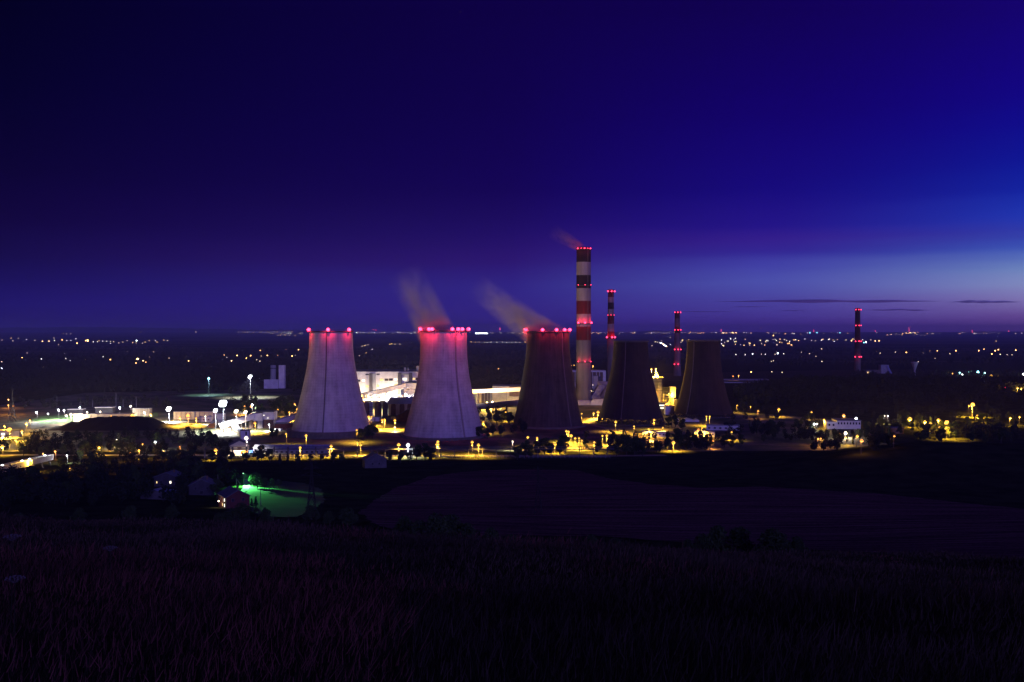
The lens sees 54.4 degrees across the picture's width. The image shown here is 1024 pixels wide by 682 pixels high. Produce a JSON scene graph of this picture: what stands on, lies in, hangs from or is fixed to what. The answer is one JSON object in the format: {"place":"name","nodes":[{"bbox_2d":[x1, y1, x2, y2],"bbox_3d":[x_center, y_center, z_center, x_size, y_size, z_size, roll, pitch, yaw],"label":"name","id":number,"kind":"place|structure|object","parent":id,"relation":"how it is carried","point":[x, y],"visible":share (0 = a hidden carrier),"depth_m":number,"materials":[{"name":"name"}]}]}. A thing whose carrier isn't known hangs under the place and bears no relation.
{"place":"outdoors","nodes":[
{"label":"outdoors","id":0,"kind":"place"},
{"bbox_2d":[32,412,157,424],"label":"pond lawn","id":1,"kind":"structure","parent":0,"point":[54,419],"depth_m":1010.38,"materials":[{"name":"green plant"}]},
{"bbox_2d":[0,327,307,331],"bbox_3d":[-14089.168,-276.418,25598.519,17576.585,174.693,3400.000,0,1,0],"label":"hills","id":2,"kind":"structure","parent":0,"point":[81,329],"depth_m":24779.82,"materials":[{"name":"brown plant"}]},
{"bbox_2d":[246,481,325,516],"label":"lawn","id":3,"kind":"structure","parent":0,"point":[286,499],"depth_m":436.21,"materials":[{"name":"plant"}]},
{"bbox_2d":[252,472,261,487],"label":"broadleaf tree","id":4,"kind":"object","parent":3,"relation":"on","point":[256,478],"visible":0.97,"depth_m":483.86,"materials":[{"name":"green plant"}]},
{"bbox_2d":[0,454,666,456],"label":"road","id":5,"kind":"structure","parent":0,"point":[364,455],"depth_m":710.47,"materials":[{"name":"asphalt"}]},
{"bbox_2d":[0,332,1023,681],"bbox_3d":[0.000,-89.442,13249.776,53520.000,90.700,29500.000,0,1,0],"label":"ground","id":6,"kind":"structure","parent":0,"point":[962,468],"depth_m":652.09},
{"bbox_2d":[3,534,21,651],"bbox_3d":[-5.299,2.721,10.551,0.170,1.358,0.180,0,1,29],"label":"wildflower","id":7,"kind":"object","parent":6,"relation":"on","point":[12,537],"visible":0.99,"depth_m":10.53,"materials":[{"name":"green plant"}]},
{"bbox_2d":[4,575,25,668],"bbox_3d":[-4.620,2.703,9.251,0.170,1.058,0.180,0,1,29],"label":"wildflower","id":8,"kind":"object","parent":6,"relation":"on","point":[17,577],"visible":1,"depth_m":9.23,"materials":[{"name":"green plant"}]},
{"bbox_2d":[0,454,53,472],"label":"conveyor bridge","id":9,"kind":"structure","parent":6,"relation":"on","point":[25,463],"depth_m":584.20,"materials":[{"name":"metal"}]},
{"bbox_2d":[23,466,39,482],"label":"broadleaf tree","id":10,"kind":"object","parent":6,"relation":"on","point":[31,470],"visible":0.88,"depth_m":490.52,"materials":[{"name":"green plant"}]},
{"bbox_2d":[69,507,87,521],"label":"bush","id":11,"kind":"object","parent":6,"relation":"on","point":[77,513],"visible":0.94,"depth_m":322.86,"materials":[{"name":"green plant"}]},
{"bbox_2d":[0,448,239,506],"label":"wood","id":12,"kind":"object","parent":6,"relation":"on","point":[17,486],"visible":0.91,"depth_m":443.47,"materials":[{"name":"green plant"}]},
{"bbox_2d":[140,486,174,499],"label":"outbuilding","id":13,"kind":"structure","parent":6,"relation":"on","point":[156,494],"depth_m":418.31,"materials":[{"name":"grey brick"}]},
{"bbox_2d":[154,469,185,486],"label":"house","id":14,"kind":"structure","parent":6,"relation":"on","point":[166,478],"depth_m":476.83,"materials":[{"name":"paint"}]},
{"bbox_2d":[164,504,179,518],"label":"bush","id":15,"kind":"object","parent":6,"relation":"on","point":[172,512],"visible":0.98,"depth_m":327.58,"materials":[{"name":"green plant"}]},
{"bbox_2d":[188,476,215,494],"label":"house","id":16,"kind":"structure","parent":6,"relation":"on","point":[199,486],"depth_m":442.29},
{"bbox_2d":[209,478,224,498],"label":"broadleaf tree","id":17,"kind":"object","parent":6,"relation":"on","point":[218,484],"visible":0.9,"depth_m":427.74,"materials":[{"name":"green plant"}]},
{"bbox_2d":[217,486,250,508],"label":"house","id":18,"kind":"structure","parent":6,"relation":"on","point":[229,497],"depth_m":381.33,"materials":[{"name":"red brick"}]},
{"bbox_2d":[230,502,250,521],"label":"bush","id":19,"kind":"object","parent":6,"relation":"on","point":[239,512],"visible":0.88,"depth_m":311.39,"materials":[{"name":"green plant"}]},
{"bbox_2d":[258,509,273,521],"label":"bush","id":20,"kind":"object","parent":6,"relation":"on","point":[265,516],"visible":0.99,"depth_m":312.28,"materials":[{"name":"green plant"}]},
{"bbox_2d":[264,365,285,388],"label":"silo block","id":21,"kind":"structure","parent":6,"relation":"on","point":[272,382],"depth_m":1560.61,"materials":[{"name":"concrete"}]},
{"bbox_2d":[0,364,575,392],"bbox_3d":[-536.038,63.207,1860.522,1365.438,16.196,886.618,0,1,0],"label":"wood","id":22,"kind":"object","parent":6,"relation":"on","point":[292,381],"visible":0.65,"depth_m":1766.27,"materials":[{"name":"green plant"}]},
{"bbox_2d":[253,444,330,453],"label":"long store","id":23,"kind":"structure","parent":6,"relation":"on","point":[298,446],"depth_m":727.36,"materials":[{"name":"grey metal"}]},
{"bbox_2d":[301,460,319,515],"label":"pylon","id":24,"kind":"object","parent":6,"relation":"on","point":[310,475],"visible":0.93,"depth_m":339.86,"materials":[{"name":"metal"}]},
{"bbox_2d":[302,505,320,519],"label":"bush","id":25,"kind":"object","parent":6,"relation":"on","point":[309,513],"visible":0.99,"depth_m":320.81,"materials":[{"name":"green plant"}]},
{"bbox_2d":[338,507,358,524],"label":"bush","id":26,"kind":"object","parent":6,"relation":"on","point":[344,513],"visible":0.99,"depth_m":302.63,"materials":[{"name":"green plant"}]},
{"bbox_2d":[361,451,387,467],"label":"house","id":27,"kind":"structure","parent":6,"relation":"on","point":[372,459],"depth_m":595.62,"materials":[{"name":"concrete"}]},
{"bbox_2d":[392,515,412,533],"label":"bush","id":28,"kind":"object","parent":6,"relation":"on","point":[407,523],"visible":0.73,"depth_m":259.43,"materials":[{"name":"green plant"}]},
{"bbox_2d":[197,446,613,456],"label":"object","id":29,"kind":"object","parent":6,"relation":"on","point":[385,448],"visible":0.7,"depth_m":699.49,"materials":[{"name":"concrete"}]},
{"bbox_2d":[409,519,425,536],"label":"bush","id":30,"kind":"object","parent":6,"relation":"on","point":[417,526],"visible":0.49,"depth_m":239.57,"materials":[{"name":"green plant"}]},
{"bbox_2d":[421,512,457,536],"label":"bush","id":31,"kind":"object","parent":6,"relation":"on","point":[437,524],"visible":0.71,"depth_m":234.59,"materials":[{"name":"green plant"}]},
{"bbox_2d":[0,388,894,450],"bbox_3d":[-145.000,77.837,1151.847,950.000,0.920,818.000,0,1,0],"label":"yard","id":32,"kind":"structure","parent":6,"relation":"on","point":[199,400],"depth_m":908.60,"materials":[{"name":"concrete"}]},
{"bbox_2d":[0,429,23,436],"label":"pump station","id":33,"kind":"object","parent":32,"relation":"on","point":[15,432],"visible":0.89,"depth_m":846.77,"materials":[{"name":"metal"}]},
{"bbox_2d":[8,389,16,420],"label":"pylon","id":34,"kind":"object","parent":32,"relation":"on","point":[12,407],"visible":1,"depth_m":980.76,"materials":[{"name":"metal"}]},
{"bbox_2d":[67,408,85,413],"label":"canopy shed","id":35,"kind":"structure","parent":32,"relation":"on","point":[76,410],"depth_m":1082.84,"materials":[{"name":"metal"}]},
{"bbox_2d":[13,394,170,407],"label":"wood","id":36,"kind":"object","parent":32,"relation":"on","point":[155,402],"visible":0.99,"depth_m":1219.34,"materials":[{"name":"green plant"}]},
{"bbox_2d":[73,413,136,421],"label":"yard wall","id":37,"kind":"structure","parent":32,"relation":"on","point":[77,417],"depth_m":976.80,"materials":[{"name":"concrete"}]},
{"bbox_2d":[95,406,115,412],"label":"canopy shed","id":38,"kind":"structure","parent":32,"relation":"on","point":[106,409],"depth_m":1092.83,"materials":[{"name":"metal"}]},
{"bbox_2d":[31,416,182,430],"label":"coal heap","id":39,"kind":"object","parent":32,"relation":"on","point":[116,423],"visible":0.91,"depth_m":913.55,"materials":[{"name":"black"}]},
{"bbox_2d":[0,426,232,455],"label":"wood","id":40,"kind":"object","parent":32,"relation":"on","point":[34,438],"visible":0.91,"depth_m":752.09,"materials":[{"name":"green plant"}]},
{"bbox_2d":[132,408,151,415],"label":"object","id":41,"kind":"structure","parent":32,"relation":"on","point":[140,411],"depth_m":1050.79,"materials":[{"name":"white"}]},
{"bbox_2d":[173,411,217,419],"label":"industrial hall","id":42,"kind":"structure","parent":32,"relation":"on","point":[183,414],"depth_m":1010.82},
{"bbox_2d":[174,424,230,428],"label":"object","id":43,"kind":"object","parent":32,"relation":"on","point":[192,426],"visible":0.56,"depth_m":927.86,"materials":[{"name":"yellow"}]},
{"bbox_2d":[229,421,240,434],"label":"conveyor bridge","id":44,"kind":"structure","parent":32,"relation":"on","point":[235,426],"depth_m":876.37,"materials":[{"name":"metal"}]},
{"bbox_2d":[218,413,254,429],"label":"conveyor bridge","id":45,"kind":"structure","parent":32,"relation":"on","point":[241,419],"depth_m":911.15,"materials":[{"name":"metal"}]},
{"bbox_2d":[228,438,249,451],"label":"gabled store","id":46,"kind":"structure","parent":32,"relation":"on","point":[238,443],"depth_m":743.34,"materials":[{"name":"metal"}]},
{"bbox_2d":[240,429,250,440],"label":"weigh tower","id":47,"kind":"structure","parent":32,"relation":"on","point":[245,432],"depth_m":815.83,"materials":[{"name":"metal"}]},
{"bbox_2d":[249,410,277,427],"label":"junction house","id":48,"kind":"structure","parent":32,"relation":"on","point":[264,418],"depth_m":920.74,"materials":[{"name":"grey brick"}]},
{"bbox_2d":[230,393,297,414],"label":"wood","id":49,"kind":"object","parent":32,"relation":"on","point":[236,405],"visible":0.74,"depth_m":1135.49,"materials":[{"name":"green plant"}]},
{"bbox_2d":[274,422,293,429],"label":"wall bank","id":50,"kind":"structure","parent":32,"relation":"on","point":[282,425],"depth_m":905.82,"materials":[{"name":"red brick"}]},
{"bbox_2d":[273,413,295,425],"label":"conveyor bridge","id":51,"kind":"structure","parent":32,"relation":"on","point":[289,418],"depth_m":925.18,"materials":[{"name":"metal"}]},
{"bbox_2d":[286,328,376,438],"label":"cooling tower","id":52,"kind":"structure","parent":32,"relation":"on","point":[331,405],"depth_m":846.19,"materials":[{"name":"concrete"}]},
{"bbox_2d":[374,401,381,415],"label":"ash silo","id":53,"kind":"object","parent":32,"relation":"on","point":[378,408],"visible":0.96,"depth_m":1047.60,"materials":[{"name":"grey metal"}]},
{"bbox_2d":[361,383,405,405],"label":"conveyor bridge","id":54,"kind":"structure","parent":32,"relation":"on","point":[385,390],"depth_m":1193.99,"materials":[{"name":"metal"}]},
{"bbox_2d":[356,366,418,397],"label":"turbine hall","id":55,"kind":"structure","parent":32,"relation":"on","point":[371,379],"depth_m":1290.53,"materials":[{"name":"metal"}]},
{"bbox_2d":[362,393,413,401],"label":"process deck","id":56,"kind":"structure","parent":32,"relation":"on","point":[386,397],"depth_m":1144.05,"materials":[{"name":"white metal"}]},
{"bbox_2d":[388,397,412,414],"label":"storage shed","id":57,"kind":"structure","parent":32,"relation":"on","point":[397,405],"depth_m":1060.28,"materials":[{"name":"grey metal"}]},
{"bbox_2d":[396,408,409,421],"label":"workshop","id":58,"kind":"structure","parent":32,"relation":"on","point":[402,416],"depth_m":985.82,"materials":[{"name":"brown brick"}]},
{"bbox_2d":[401,381,416,396],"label":"bunker annex","id":59,"kind":"object","parent":32,"relation":"on","point":[409,389],"visible":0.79,"depth_m":1215.67,"materials":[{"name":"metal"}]},
{"bbox_2d":[400,327,486,440],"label":"cooling tower","id":60,"kind":"structure","parent":32,"relation":"on","point":[443,407],"depth_m":830.15,"materials":[{"name":"concrete"}]},
{"bbox_2d":[472,387,520,401],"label":"pipe bridge","id":61,"kind":"structure","parent":32,"relation":"on","point":[493,390],"depth_m":1178.15,"materials":[{"name":"metal"}]},
{"bbox_2d":[473,384,520,403],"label":"boiler hall","id":62,"kind":"structure","parent":32,"relation":"on","point":[496,397],"depth_m":1240.79,"materials":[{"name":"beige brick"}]},
{"bbox_2d":[476,400,517,412],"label":"flue duct","id":63,"kind":"object","parent":32,"relation":"on","point":[493,405],"visible":0.48,"depth_m":1087.88,"materials":[{"name":"metal"}]},
{"bbox_2d":[477,404,527,432],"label":"wood","id":64,"kind":"object","parent":32,"relation":"on","point":[514,425],"visible":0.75,"depth_m":946.37,"materials":[{"name":"green plant"}]},
{"bbox_2d":[510,328,585,428],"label":"cooling tower","id":65,"kind":"structure","parent":32,"relation":"on","point":[547,399],"depth_m":924.67,"materials":[{"name":"concrete"}]},
{"bbox_2d":[575,247,591,399],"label":"chimney","id":66,"kind":"object","parent":32,"relation":"on","point":[583,285],"visible":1,"depth_m":1276.73,"materials":[{"name":"red paint"}]},
{"bbox_2d":[578,399,602,404],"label":"flue gas duct","id":67,"kind":"object","parent":32,"relation":"on","point":[592,402],"visible":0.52,"depth_m":1205.48,"materials":[{"name":"metal"}]},
{"bbox_2d":[591,381,607,398],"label":"filter house","id":68,"kind":"structure","parent":32,"relation":"on","point":[599,390],"depth_m":1330.74,"materials":[{"name":"metal"}]},
{"bbox_2d":[595,339,665,425],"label":"cooling tower","id":69,"kind":"structure","parent":32,"relation":"on","point":[630,393],"depth_m":959.11,"materials":[{"name":"concrete"}]},
{"bbox_2d":[642,430,665,436],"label":"long shed","id":70,"kind":"structure","parent":32,"relation":"on","point":[660,433],"depth_m":845.49,"materials":[{"name":"beige metal"}]},
{"bbox_2d":[575,429,734,451],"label":"wood","id":71,"kind":"object","parent":32,"relation":"on","point":[699,443],"visible":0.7,"depth_m":764.01,"materials":[{"name":"green plant"}]},
{"bbox_2d":[651,368,663,401],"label":"absorber tower","id":72,"kind":"structure","parent":32,"relation":"on","point":[658,382],"depth_m":1143.88,"materials":[{"name":"metal"}]},
{"bbox_2d":[661,387,676,409],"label":"process scaffold","id":73,"kind":"object","parent":32,"relation":"on","point":[671,393],"visible":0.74,"depth_m":1130.70,"materials":[{"name":"metal"}]},
{"bbox_2d":[664,405,673,414],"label":"container hall","id":74,"kind":"structure","parent":32,"relation":"on","point":[668,409],"depth_m":1070.82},
{"bbox_2d":[671,339,735,417],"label":"cooling tower","id":75,"kind":"structure","parent":32,"relation":"on","point":[703,392],"depth_m":1040.59,"materials":[{"name":"concrete"}]},
{"bbox_2d":[706,424,739,430],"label":"long shed","id":76,"kind":"structure","parent":32,"relation":"on","point":[716,427],"depth_m":901.51,"materials":[{"name":"grey metal"}]},
{"bbox_2d":[823,418,861,428],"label":"admin block","id":77,"kind":"structure","parent":32,"relation":"on","point":[844,423],"depth_m":912.26,"materials":[{"name":"concrete"}]},
{"bbox_2d":[801,428,892,449],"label":"wood","id":78,"kind":"object","parent":32,"relation":"on","point":[876,440],"visible":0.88,"depth_m":737.48,"materials":[{"name":"green plant"}]},
{"bbox_2d":[441,514,466,539],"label":"bush","id":79,"kind":"object","parent":6,"relation":"on","point":[453,523],"visible":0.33,"depth_m":239.73,"materials":[{"name":"green plant"}]},
{"bbox_2d":[459,523,480,538],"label":"bush","id":80,"kind":"object","parent":6,"relation":"on","point":[470,530],"visible":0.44,"depth_m":234.52,"materials":[{"name":"green plant"}]},
{"bbox_2d":[482,527,499,540],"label":"bush","id":81,"kind":"object","parent":6,"relation":"on","point":[493,534],"visible":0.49,"depth_m":229.71,"materials":[{"name":"green plant"}]},
{"bbox_2d":[0,507,1023,681],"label":"grass","id":82,"kind":"structure","parent":6,"relation":"on","point":[724,573],"depth_m":14.40,"materials":[{"name":"plant"}]},
{"bbox_2d":[0,345,1023,367],"bbox_3d":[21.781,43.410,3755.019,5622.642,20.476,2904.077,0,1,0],"label":"wood","id":83,"kind":"object","parent":6,"relation":"on","point":[53,360],"visible":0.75,"depth_m":3204.51,"materials":[{"name":"green plant"}]},
{"bbox_2d":[519,440,532,457],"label":"broadleaf tree","id":84,"kind":"object","parent":6,"relation":"on","point":[526,446],"visible":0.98,"depth_m":688.37,"materials":[{"name":"green plant"}]},
{"bbox_2d":[538,438,549,454],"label":"broadleaf tree","id":85,"kind":"object","parent":6,"relation":"on","point":[545,441],"visible":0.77,"depth_m":714.67,"materials":[{"name":"green plant"}]},
{"bbox_2d":[556,435,570,452],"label":"broadleaf tree","id":86,"kind":"object","parent":6,"relation":"on","point":[565,438],"visible":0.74,"depth_m":732.29,"materials":[{"name":"green plant"}]},
{"bbox_2d":[572,370,605,387],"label":"switch hall","id":87,"kind":"structure","parent":6,"relation":"on","point":[602,373],"depth_m":1561.20,"materials":[{"name":"concrete"}]},
{"bbox_2d":[606,289,615,380],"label":"chimney","id":88,"kind":"object","parent":6,"relation":"on","point":[610,337],"visible":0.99,"depth_m":1694.74,"materials":[{"name":"red paint"}]},
{"bbox_2d":[620,438,630,454],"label":"broadleaf tree","id":89,"kind":"object","parent":6,"relation":"on","point":[626,443],"visible":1,"depth_m":713.86,"materials":[{"name":"green plant"}]},
{"bbox_2d":[628,436,639,454],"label":"broadleaf tree","id":90,"kind":"object","parent":6,"relation":"on","point":[634,444],"visible":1,"depth_m":713.35,"materials":[{"name":"green plant"}]},
{"bbox_2d":[674,311,680,375],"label":"chimney","id":91,"kind":"object","parent":6,"relation":"on","point":[677,362],"visible":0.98,"depth_m":1994.70,"materials":[{"name":"concrete"}]},
{"bbox_2d":[694,533,712,549],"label":"bush","id":92,"kind":"object","parent":6,"relation":"on","point":[701,539],"visible":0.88,"depth_m":221.31,"materials":[{"name":"green plant"}]},
{"bbox_2d":[702,525,727,551],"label":"bush","id":93,"kind":"object","parent":6,"relation":"on","point":[717,535],"visible":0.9,"depth_m":222.36,"materials":[{"name":"green plant"}]},
{"bbox_2d":[725,526,756,552],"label":"bush","id":94,"kind":"object","parent":6,"relation":"on","point":[738,537],"visible":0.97,"depth_m":220.51,"materials":[{"name":"green plant"}]},
{"bbox_2d":[724,379,768,382],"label":"railway hall","id":95,"kind":"structure","parent":6,"relation":"on","point":[750,380],"depth_m":1726.21,"materials":[{"name":"black"}]},
{"bbox_2d":[756,527,785,553],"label":"bush","id":96,"kind":"object","parent":6,"relation":"on","point":[772,537],"visible":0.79,"depth_m":210.15,"materials":[{"name":"green plant"}]},
{"bbox_2d":[791,536,808,551],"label":"bush","id":97,"kind":"object","parent":6,"relation":"on","point":[798,543],"visible":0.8,"depth_m":220.12,"materials":[{"name":"green plant"}]},
{"bbox_2d":[854,308,861,374],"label":"chimney","id":98,"kind":"object","parent":6,"relation":"on","point":[857,358],"visible":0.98,"depth_m":2044.98,"materials":[{"name":"concrete"}]},
{"bbox_2d":[723,418,1020,439],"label":"wood","id":99,"kind":"object","parent":6,"relation":"on","point":[979,426],"visible":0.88,"depth_m":857.10,"materials":[{"name":"green plant"}]},
{"bbox_2d":[730,396,1023,422],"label":"wood","id":100,"kind":"object","parent":6,"relation":"on","point":[991,411],"visible":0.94,"depth_m":1057.05,"materials":[{"name":"green plant"}]},
{"bbox_2d":[732,373,1023,404],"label":"wood","id":101,"kind":"object","parent":6,"relation":"on","point":[956,386],"visible":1,"depth_m":1257.09,"materials":[{"name":"green plant"}]},
{"bbox_2d":[864,365,891,373],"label":"cement works","id":102,"kind":"structure","parent":6,"relation":"on","point":[883,369],"depth_m":2102.65,"materials":[{"name":"concrete"}]},
{"bbox_2d":[850,368,1023,378],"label":"wood","id":103,"kind":"object","parent":6,"relation":"on","point":[949,372],"visible":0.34,"depth_m":1933.26,"materials":[{"name":"green plant"}]},
{"bbox_2d":[935,427,946,442],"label":"broadleaf tree","id":104,"kind":"object","parent":6,"relation":"on","point":[941,431],"visible":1,"depth_m":605.24,"materials":[{"name":"green plant"}]},
{"bbox_2d":[0,0,1023,331],"label":"sky","id":105,"kind":"structure","parent":0,"point":[335,165],"materials":[{"name":"blue"}]},
{"bbox_2d":[586,418,642,434],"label":"road","id":106,"kind":"structure","parent":0,"point":[590,422],"depth_m":936.59,"materials":[{"name":"asphalt"}]},
{"bbox_2d":[358,469,1023,559],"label":"field","id":107,"kind":"structure","parent":0,"point":[578,503],"depth_m":361.23,"materials":[{"name":"plant"}]},
{"bbox_2d":[718,299,924,302],"bbox_3d":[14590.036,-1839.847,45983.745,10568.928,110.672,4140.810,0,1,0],"label":"cloud","id":108,"kind":"structure","parent":0,"point":[830,300],"depth_m":45152.98,"materials":[{"name":"purple"}]},
{"bbox_2d":[632,331,1020,331],"bbox_3d":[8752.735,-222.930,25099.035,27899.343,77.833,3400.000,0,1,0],"label":"hills","id":109,"kind":"structure","parent":0,"point":[969,331],"depth_m":24707.12,"materials":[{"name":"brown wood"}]},
{"bbox_2d":[956,300,1012,302],"bbox_3d":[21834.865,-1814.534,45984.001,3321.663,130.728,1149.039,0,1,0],"label":"cloud","id":110,"kind":"structure","parent":0,"point":[973,301],"depth_m":45682.79,"materials":[{"name":"purple"}]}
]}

